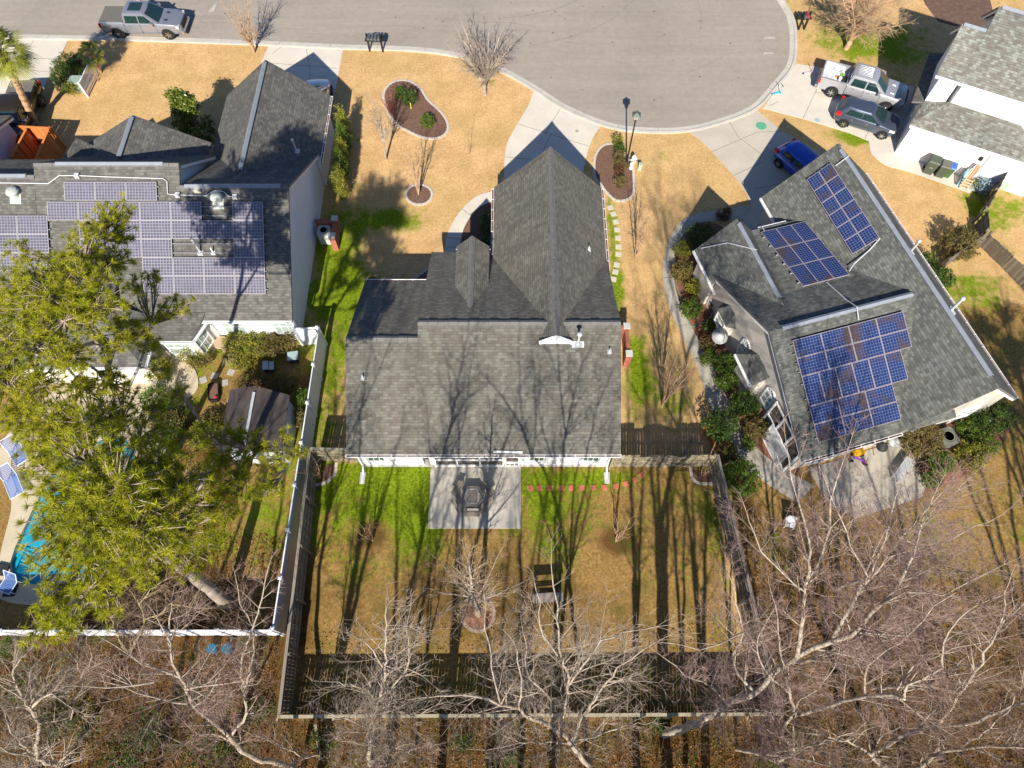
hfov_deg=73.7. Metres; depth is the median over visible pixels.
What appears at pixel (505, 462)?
screen door
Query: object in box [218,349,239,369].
grass clump
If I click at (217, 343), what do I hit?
round table
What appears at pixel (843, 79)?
bed clutter
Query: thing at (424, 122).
shrub
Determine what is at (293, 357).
storage box
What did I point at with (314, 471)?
bare tree
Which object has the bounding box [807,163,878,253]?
solar array
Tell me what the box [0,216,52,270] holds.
solar array
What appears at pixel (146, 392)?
shrub
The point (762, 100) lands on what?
kerb
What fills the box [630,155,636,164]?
fire hydrant
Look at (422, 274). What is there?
corner bed
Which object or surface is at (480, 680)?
fallen leaves
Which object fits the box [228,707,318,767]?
bare tree
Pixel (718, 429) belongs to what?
shrub
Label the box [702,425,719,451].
wood fence
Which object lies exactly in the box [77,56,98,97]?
slat screen
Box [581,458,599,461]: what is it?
window
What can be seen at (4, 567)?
pool mat
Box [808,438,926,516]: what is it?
back patio
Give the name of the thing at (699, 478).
corner bed
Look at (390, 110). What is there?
bare shrub
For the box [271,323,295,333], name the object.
window
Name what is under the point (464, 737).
creepers
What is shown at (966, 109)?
house
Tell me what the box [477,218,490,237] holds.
shrub
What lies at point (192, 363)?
shrub
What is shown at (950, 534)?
bare tree
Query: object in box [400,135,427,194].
bare tree
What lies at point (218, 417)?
shrub
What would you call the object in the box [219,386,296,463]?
garden shed
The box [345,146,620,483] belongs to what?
house
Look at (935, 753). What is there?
bare tree
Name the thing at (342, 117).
columnar shrub
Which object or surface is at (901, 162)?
side path
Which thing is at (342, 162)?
columnar shrub
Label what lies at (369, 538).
bare tree
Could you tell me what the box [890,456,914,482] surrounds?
patio bench
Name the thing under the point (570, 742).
bare tree
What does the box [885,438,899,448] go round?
barbecue
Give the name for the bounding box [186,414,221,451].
shrub
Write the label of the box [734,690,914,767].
bare tree
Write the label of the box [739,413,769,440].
shrub
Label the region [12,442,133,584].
pool water
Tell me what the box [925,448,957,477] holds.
shrub
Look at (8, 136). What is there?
house
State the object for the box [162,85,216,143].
magnolia tree
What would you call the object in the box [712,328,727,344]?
satellite dish
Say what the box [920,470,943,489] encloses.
shrub
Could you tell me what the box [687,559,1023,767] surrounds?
bare tree
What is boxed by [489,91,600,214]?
driveway
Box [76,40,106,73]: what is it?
palm tree
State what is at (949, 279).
shrub
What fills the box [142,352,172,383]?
shrub
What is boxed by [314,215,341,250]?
brick screen
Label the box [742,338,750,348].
arched window
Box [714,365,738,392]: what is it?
shrub
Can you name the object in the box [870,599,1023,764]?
bare tree
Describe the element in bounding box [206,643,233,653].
blue barrel
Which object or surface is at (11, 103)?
pickup truck
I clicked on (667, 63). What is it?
road
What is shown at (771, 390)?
arched window
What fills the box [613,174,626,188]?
shrub
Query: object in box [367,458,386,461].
window
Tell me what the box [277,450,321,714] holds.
wood fence
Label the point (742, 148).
driveway
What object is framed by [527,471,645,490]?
red stepping path
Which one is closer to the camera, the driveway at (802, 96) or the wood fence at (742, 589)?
the wood fence at (742, 589)
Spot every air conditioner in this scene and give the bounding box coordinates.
[317,225,330,244]
[931,427,959,449]
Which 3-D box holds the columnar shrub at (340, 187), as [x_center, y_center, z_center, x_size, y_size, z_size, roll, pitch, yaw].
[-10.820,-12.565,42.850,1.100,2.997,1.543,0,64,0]
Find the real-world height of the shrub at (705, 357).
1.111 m
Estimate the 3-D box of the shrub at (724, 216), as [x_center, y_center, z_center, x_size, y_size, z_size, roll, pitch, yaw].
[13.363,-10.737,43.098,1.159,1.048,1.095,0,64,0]
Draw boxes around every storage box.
[262,361,274,372]
[287,351,299,363]
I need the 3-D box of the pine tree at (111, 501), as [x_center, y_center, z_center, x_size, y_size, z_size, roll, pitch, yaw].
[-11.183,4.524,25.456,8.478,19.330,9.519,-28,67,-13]
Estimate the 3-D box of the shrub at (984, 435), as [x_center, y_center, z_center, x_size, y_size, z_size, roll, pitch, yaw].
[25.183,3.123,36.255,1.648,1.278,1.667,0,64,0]
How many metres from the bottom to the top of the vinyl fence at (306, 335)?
2.010 m
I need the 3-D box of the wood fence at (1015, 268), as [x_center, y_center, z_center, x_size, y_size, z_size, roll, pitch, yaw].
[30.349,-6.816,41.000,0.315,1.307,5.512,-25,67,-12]
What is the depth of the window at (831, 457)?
35.96 m
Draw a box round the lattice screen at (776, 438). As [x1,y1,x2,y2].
[762,424,787,466]
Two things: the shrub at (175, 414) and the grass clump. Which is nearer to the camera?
the shrub at (175, 414)
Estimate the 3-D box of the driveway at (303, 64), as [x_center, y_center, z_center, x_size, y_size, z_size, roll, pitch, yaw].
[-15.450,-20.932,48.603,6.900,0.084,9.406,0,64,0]
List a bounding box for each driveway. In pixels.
[0,39,67,93]
[261,46,342,131]
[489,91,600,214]
[689,110,822,229]
[763,64,913,155]
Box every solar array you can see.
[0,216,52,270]
[46,182,267,293]
[761,221,848,286]
[790,311,911,442]
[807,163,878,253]
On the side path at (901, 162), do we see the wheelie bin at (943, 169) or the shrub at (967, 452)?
the wheelie bin at (943, 169)
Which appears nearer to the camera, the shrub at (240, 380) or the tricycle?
the tricycle
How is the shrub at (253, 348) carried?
on the ground
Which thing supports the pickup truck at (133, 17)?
on the road
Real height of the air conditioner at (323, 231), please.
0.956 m
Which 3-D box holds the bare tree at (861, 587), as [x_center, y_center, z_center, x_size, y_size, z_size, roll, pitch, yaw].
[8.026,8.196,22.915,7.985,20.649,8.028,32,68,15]
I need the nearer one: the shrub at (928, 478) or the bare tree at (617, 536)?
the bare tree at (617, 536)
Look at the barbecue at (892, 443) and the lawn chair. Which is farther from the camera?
the barbecue at (892, 443)
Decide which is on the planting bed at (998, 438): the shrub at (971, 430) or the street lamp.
the shrub at (971, 430)
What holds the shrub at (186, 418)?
on the ground
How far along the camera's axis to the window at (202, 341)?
37.96 m
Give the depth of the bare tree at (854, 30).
47.48 m
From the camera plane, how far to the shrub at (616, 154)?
45.17 m
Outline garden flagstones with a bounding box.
[199,369,234,385]
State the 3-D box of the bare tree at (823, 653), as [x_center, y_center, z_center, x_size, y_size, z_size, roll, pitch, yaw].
[13.065,9.827,25.767,4.088,14.076,4.220,-22,66,-10]
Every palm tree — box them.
[0,24,41,125]
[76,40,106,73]
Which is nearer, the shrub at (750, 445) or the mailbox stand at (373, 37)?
the shrub at (750, 445)
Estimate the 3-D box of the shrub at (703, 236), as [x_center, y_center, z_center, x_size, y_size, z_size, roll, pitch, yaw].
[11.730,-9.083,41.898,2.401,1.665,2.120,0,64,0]
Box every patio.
[428,466,520,528]
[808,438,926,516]
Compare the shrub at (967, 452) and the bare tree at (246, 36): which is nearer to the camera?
the shrub at (967, 452)
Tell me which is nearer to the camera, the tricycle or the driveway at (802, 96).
the tricycle
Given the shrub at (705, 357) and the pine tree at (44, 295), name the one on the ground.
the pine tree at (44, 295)
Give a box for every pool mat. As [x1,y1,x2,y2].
[0,564,10,576]
[2,584,18,596]
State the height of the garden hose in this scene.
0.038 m
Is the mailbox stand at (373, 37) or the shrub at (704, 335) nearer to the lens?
the shrub at (704, 335)
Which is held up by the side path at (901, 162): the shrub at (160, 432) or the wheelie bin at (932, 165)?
the wheelie bin at (932, 165)
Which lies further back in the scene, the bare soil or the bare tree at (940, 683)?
the bare soil
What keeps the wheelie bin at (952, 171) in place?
on the side path at (901, 162)
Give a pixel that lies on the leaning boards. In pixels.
(966, 180)
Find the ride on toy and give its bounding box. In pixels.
[851,448,865,458]
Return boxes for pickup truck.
[0,80,45,149]
[98,0,189,39]
[815,59,908,110]
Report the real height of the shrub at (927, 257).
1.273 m
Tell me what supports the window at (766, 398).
in the house at (767, 309)
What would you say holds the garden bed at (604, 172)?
on the ground
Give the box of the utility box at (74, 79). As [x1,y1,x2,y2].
[67,75,87,91]
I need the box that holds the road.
[0,0,789,127]
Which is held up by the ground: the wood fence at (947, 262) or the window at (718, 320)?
the wood fence at (947, 262)
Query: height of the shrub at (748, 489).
2.075 m
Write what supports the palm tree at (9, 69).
on the ground
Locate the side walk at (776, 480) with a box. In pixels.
[662,205,813,501]
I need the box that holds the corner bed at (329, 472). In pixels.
[316,462,337,490]
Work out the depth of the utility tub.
44.26 m
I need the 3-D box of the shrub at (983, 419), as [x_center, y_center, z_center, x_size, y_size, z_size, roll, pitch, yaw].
[25.797,1.614,36.575,2.542,1.866,2.693,0,64,0]
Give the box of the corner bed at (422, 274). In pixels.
[411,268,427,278]
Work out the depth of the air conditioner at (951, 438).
36.08 m
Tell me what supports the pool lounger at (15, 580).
on the pool deck
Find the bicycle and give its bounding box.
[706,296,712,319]
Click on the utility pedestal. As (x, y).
(640, 165)
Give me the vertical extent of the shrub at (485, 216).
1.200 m
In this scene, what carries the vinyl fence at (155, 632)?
on the ground
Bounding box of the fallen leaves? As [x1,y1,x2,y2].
[0,418,1023,767]
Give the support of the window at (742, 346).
in the house at (767, 309)
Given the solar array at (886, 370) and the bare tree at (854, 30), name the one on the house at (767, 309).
the solar array at (886, 370)
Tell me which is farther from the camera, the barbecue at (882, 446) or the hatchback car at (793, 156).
the hatchback car at (793, 156)
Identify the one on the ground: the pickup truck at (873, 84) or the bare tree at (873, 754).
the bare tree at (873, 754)
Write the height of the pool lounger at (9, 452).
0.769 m
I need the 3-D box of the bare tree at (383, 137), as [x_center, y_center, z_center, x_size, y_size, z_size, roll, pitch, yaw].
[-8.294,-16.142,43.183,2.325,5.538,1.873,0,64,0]
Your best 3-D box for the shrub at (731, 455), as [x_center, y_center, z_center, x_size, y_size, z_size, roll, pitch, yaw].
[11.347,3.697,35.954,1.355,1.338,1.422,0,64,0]
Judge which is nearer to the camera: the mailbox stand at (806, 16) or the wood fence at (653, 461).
the wood fence at (653, 461)
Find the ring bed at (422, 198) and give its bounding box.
[405,183,432,205]
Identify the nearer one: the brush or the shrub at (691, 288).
the brush
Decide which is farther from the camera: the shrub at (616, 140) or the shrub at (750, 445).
the shrub at (616, 140)
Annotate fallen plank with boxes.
[314,724,321,759]
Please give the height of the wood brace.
0.863 m
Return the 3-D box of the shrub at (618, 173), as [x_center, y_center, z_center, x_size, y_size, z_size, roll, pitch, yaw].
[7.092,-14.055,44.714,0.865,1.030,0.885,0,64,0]
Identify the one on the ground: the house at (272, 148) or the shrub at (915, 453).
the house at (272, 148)
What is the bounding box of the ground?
[0,0,1023,767]
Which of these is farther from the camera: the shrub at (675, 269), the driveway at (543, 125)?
the driveway at (543, 125)
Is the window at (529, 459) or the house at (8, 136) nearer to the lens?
the window at (529, 459)
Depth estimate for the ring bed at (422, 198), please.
44.32 m
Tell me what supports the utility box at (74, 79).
on the ground
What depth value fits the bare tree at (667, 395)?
34.74 m
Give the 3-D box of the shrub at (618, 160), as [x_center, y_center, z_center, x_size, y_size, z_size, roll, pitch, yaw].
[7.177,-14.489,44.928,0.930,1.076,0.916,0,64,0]
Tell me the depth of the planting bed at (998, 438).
36.80 m
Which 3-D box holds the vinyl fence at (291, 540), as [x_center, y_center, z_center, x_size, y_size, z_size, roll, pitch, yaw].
[-10.785,4.370,35.135,0.180,2.010,15.930,0,64,0]
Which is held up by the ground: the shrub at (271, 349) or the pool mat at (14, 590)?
the shrub at (271, 349)
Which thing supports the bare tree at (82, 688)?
on the ground
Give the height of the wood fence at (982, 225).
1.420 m
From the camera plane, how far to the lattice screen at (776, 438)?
35.69 m
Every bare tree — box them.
[0,623,117,767]
[37,576,296,767]
[49,618,125,736]
[71,561,244,651]
[190,547,284,741]
[218,0,261,53]
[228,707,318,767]
[290,455,322,480]
[298,576,457,767]
[322,696,447,767]
[352,519,376,540]
[363,86,396,159]
[383,521,701,767]
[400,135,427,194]
[407,528,537,639]
[441,8,523,95]
[612,514,638,541]
[628,200,657,259]
[631,407,1023,767]
[657,341,705,406]
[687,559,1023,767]
[697,442,729,474]
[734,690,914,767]
[779,534,1023,767]
[792,580,1015,715]
[819,0,919,55]
[833,449,1023,597]
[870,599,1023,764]
[914,646,1023,767]
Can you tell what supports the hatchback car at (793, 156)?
on the driveway at (742, 148)
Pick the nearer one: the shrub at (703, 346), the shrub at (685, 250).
the shrub at (703, 346)
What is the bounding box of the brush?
[0,496,1023,767]
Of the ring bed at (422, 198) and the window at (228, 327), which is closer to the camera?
the window at (228, 327)
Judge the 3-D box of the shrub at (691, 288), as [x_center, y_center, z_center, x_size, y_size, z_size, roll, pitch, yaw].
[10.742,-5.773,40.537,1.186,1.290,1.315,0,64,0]
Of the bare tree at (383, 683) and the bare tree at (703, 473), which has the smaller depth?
the bare tree at (383, 683)
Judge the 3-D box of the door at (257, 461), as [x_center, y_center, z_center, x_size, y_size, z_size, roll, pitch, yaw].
[-13.200,3.788,35.424,0.800,1.900,0.048,0,64,0]
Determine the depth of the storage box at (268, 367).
38.41 m
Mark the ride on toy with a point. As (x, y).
(859, 452)
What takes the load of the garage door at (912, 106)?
in the house at (966, 109)
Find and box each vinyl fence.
[0,628,284,636]
[270,327,327,634]
[292,325,317,345]
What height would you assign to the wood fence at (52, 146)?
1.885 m
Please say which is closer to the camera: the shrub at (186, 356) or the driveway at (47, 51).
the shrub at (186, 356)
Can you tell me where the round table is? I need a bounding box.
[214,336,227,352]
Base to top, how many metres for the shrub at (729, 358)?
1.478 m
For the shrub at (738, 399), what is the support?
on the planting bed at (760, 445)
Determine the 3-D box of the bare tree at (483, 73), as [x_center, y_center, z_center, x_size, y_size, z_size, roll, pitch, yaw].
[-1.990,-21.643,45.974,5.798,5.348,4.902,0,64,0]
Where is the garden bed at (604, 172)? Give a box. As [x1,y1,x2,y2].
[593,142,634,201]
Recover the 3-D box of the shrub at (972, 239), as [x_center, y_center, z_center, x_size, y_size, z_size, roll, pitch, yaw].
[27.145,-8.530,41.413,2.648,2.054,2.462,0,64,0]
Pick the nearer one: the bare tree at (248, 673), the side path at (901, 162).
the bare tree at (248, 673)
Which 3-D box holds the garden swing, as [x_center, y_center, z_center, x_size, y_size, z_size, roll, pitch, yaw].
[1.685,10.208,32.781,1.425,1.132,0.809,-4,64,-2]
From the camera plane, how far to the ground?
35.23 m
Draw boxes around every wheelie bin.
[923,154,942,174]
[934,159,952,177]
[944,162,957,177]
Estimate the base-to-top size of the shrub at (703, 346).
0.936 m
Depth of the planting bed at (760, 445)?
40.19 m
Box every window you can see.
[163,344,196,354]
[195,328,214,352]
[221,324,248,333]
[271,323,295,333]
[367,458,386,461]
[528,458,544,461]
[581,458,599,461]
[714,312,724,328]
[736,340,747,352]
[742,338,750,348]
[760,388,773,409]
[767,387,774,400]
[806,454,837,465]
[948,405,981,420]
[955,147,969,156]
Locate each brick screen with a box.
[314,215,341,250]
[621,323,632,366]
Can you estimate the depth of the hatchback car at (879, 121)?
45.99 m
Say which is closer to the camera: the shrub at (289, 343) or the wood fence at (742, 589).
the wood fence at (742, 589)
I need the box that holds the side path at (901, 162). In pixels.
[873,154,970,192]
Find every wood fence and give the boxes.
[9,128,39,158]
[17,125,66,148]
[35,128,64,158]
[276,712,781,720]
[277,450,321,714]
[309,447,358,462]
[608,454,716,469]
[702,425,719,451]
[707,454,780,711]
[737,408,762,421]
[939,231,992,271]
[972,172,1007,221]
[972,207,989,238]
[979,231,1023,288]
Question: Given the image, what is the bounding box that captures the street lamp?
[626,110,640,164]
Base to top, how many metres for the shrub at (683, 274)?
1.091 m
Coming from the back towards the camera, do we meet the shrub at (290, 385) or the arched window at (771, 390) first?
the shrub at (290, 385)
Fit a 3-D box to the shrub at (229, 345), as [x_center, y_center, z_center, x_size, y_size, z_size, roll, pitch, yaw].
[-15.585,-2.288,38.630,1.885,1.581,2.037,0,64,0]
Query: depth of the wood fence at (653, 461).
35.31 m
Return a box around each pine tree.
[0,191,196,473]
[0,381,308,652]
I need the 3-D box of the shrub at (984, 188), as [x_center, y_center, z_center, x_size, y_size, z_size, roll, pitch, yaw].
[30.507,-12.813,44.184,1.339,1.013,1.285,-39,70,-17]
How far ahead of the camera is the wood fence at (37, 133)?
44.81 m
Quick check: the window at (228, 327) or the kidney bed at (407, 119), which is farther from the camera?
the kidney bed at (407, 119)
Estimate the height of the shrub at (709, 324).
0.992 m
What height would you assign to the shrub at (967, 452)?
1.574 m
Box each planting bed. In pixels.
[460,594,495,632]
[461,202,493,251]
[674,222,800,477]
[903,407,1015,491]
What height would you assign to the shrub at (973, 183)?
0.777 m
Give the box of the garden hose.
[675,280,711,326]
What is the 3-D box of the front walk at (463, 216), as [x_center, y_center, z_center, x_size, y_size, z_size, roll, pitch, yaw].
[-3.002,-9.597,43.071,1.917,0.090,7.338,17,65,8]
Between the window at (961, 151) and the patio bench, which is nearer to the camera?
the patio bench
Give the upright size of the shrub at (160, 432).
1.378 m
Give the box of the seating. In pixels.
[451,480,493,516]
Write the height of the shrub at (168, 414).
1.478 m
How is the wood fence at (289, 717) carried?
on the ground
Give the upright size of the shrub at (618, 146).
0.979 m
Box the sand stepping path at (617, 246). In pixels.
[607,205,620,281]
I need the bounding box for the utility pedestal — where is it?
[638,162,642,169]
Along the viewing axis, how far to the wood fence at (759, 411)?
36.82 m
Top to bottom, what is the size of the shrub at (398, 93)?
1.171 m
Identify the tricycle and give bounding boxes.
[849,453,867,465]
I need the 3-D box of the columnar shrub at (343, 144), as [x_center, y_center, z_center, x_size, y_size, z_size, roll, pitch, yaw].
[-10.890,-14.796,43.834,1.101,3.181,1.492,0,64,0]
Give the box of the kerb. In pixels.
[5,0,797,133]
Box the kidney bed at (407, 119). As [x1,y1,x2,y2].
[382,79,448,139]
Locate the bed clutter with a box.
[836,73,846,82]
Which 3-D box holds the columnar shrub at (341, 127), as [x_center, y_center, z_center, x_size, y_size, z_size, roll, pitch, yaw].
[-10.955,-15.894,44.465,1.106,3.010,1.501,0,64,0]
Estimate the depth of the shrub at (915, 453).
35.37 m
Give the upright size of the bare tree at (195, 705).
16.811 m
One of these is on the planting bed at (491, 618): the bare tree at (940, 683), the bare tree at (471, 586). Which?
the bare tree at (471, 586)
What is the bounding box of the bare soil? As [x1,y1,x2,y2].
[923,0,991,26]
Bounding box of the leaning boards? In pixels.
[955,164,979,189]
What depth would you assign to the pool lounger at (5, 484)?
35.43 m
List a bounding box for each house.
[0,60,334,383]
[0,115,21,158]
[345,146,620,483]
[691,143,1018,470]
[894,5,1023,196]
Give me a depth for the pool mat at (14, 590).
33.30 m
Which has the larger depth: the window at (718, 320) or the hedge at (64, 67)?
the hedge at (64, 67)
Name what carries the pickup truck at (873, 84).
on the driveway at (802, 96)
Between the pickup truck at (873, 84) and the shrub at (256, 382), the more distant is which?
the pickup truck at (873, 84)
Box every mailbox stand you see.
[365,33,383,51]
[797,11,811,29]
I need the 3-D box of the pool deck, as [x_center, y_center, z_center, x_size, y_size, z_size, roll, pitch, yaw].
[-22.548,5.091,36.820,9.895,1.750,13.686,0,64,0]
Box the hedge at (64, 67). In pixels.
[49,51,88,95]
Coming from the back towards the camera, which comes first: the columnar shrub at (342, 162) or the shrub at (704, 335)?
the columnar shrub at (342, 162)
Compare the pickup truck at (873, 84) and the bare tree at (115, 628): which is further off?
the pickup truck at (873, 84)
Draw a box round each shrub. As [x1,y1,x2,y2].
[61,81,79,96]
[138,380,175,411]
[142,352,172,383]
[146,401,182,435]
[149,418,183,451]
[155,403,191,435]
[161,405,194,436]
[174,340,212,368]
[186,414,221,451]
[189,349,215,371]
[200,409,224,432]
[219,330,253,359]
[228,352,254,371]
[230,367,270,388]
[239,329,270,359]
[243,379,276,390]
[255,331,286,360]
[265,370,299,395]
[271,331,297,356]
[289,385,307,411]
[293,408,311,429]
[328,164,350,200]
[331,148,351,182]
[332,102,352,138]
[332,134,351,171]
[333,120,353,156]
[378,87,400,116]
[394,84,403,100]
[401,87,418,107]
[420,113,435,128]
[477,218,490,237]
[479,232,490,248]
[480,208,491,224]
[611,133,624,146]
[612,140,626,153]
[612,149,626,160]
[613,161,625,175]
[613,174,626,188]
[614,155,627,170]
[669,257,695,283]
[671,238,692,258]
[677,266,692,281]
[677,296,703,320]
[684,220,718,250]
[684,277,701,295]
[697,348,718,367]
[698,336,716,350]
[699,330,714,345]
[700,405,741,442]
[702,317,716,333]
[710,349,737,376]
[714,205,732,221]
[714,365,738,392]
[714,440,741,464]
[721,457,764,500]
[728,389,761,422]
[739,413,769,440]
[741,434,756,451]
[897,424,945,459]
[915,457,932,475]
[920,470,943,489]
[922,249,938,267]
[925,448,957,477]
[932,263,957,289]
[935,224,982,261]
[951,439,992,472]
[954,417,981,441]
[968,397,1020,437]
[969,178,981,187]
[971,176,997,194]
[971,428,1002,456]
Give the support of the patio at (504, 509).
on the ground
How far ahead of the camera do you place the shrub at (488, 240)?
41.94 m
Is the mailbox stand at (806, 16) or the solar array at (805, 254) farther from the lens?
the mailbox stand at (806, 16)
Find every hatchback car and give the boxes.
[305,79,332,95]
[774,138,817,175]
[833,96,899,139]
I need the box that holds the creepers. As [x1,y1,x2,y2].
[0,635,821,767]
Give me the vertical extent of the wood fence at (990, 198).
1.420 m
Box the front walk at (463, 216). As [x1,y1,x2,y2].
[445,191,491,251]
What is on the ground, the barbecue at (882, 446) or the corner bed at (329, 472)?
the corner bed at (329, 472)
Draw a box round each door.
[247,450,270,463]
[504,458,519,466]
[902,103,919,129]
[972,155,1007,180]
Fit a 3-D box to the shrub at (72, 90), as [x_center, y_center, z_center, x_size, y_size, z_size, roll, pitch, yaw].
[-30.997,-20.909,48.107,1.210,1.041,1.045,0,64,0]
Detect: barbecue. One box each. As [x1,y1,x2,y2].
[871,441,887,455]
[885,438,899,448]
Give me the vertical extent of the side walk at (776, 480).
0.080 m
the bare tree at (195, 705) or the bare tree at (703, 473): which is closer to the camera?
the bare tree at (195, 705)
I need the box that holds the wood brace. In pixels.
[684,438,692,453]
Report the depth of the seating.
34.97 m
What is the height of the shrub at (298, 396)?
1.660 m
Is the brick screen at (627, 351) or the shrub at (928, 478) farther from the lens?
the brick screen at (627, 351)
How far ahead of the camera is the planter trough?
37.89 m
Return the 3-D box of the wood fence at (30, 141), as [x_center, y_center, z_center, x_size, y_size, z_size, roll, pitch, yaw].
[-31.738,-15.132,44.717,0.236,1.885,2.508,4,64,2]
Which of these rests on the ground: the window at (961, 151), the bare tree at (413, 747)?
the bare tree at (413, 747)
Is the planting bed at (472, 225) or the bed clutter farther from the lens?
the bed clutter
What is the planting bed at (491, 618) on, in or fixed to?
on the ground
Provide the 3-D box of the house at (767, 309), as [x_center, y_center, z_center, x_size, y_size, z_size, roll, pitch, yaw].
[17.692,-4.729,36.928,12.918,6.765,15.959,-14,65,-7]
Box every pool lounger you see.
[0,434,26,466]
[0,462,26,499]
[0,570,20,594]
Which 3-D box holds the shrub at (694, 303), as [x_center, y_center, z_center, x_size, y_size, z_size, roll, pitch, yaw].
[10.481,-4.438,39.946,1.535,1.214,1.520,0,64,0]
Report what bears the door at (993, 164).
in the house at (966, 109)
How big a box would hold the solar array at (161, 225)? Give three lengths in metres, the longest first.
11.660 x 5.900 x 0.140 m
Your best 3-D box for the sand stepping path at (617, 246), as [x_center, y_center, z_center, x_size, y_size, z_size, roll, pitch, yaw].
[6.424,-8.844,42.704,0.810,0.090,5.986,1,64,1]
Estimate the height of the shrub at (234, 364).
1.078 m
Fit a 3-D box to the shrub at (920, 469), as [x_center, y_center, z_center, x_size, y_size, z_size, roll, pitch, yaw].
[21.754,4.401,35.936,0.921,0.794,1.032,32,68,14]
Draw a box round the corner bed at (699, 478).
[677,467,712,484]
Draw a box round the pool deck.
[0,359,198,607]
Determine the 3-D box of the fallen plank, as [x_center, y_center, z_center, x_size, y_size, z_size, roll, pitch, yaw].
[-8.653,15.944,30.414,0.120,0.200,1.461,-13,65,-6]
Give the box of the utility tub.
[999,182,1010,190]
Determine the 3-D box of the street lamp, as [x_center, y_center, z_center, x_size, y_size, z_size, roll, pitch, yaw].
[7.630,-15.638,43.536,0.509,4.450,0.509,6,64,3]
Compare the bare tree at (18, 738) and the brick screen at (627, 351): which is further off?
the brick screen at (627, 351)
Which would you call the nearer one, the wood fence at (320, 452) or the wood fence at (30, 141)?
the wood fence at (320, 452)
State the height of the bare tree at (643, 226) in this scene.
5.218 m
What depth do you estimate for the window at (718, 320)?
38.38 m
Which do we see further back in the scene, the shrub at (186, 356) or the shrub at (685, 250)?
the shrub at (685, 250)
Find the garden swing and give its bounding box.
[532,589,562,607]
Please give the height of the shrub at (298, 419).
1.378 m
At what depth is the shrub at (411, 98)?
47.28 m
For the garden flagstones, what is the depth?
38.52 m
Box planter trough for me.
[207,382,220,402]
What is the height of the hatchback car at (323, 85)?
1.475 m
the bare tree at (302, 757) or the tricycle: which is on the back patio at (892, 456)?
the tricycle

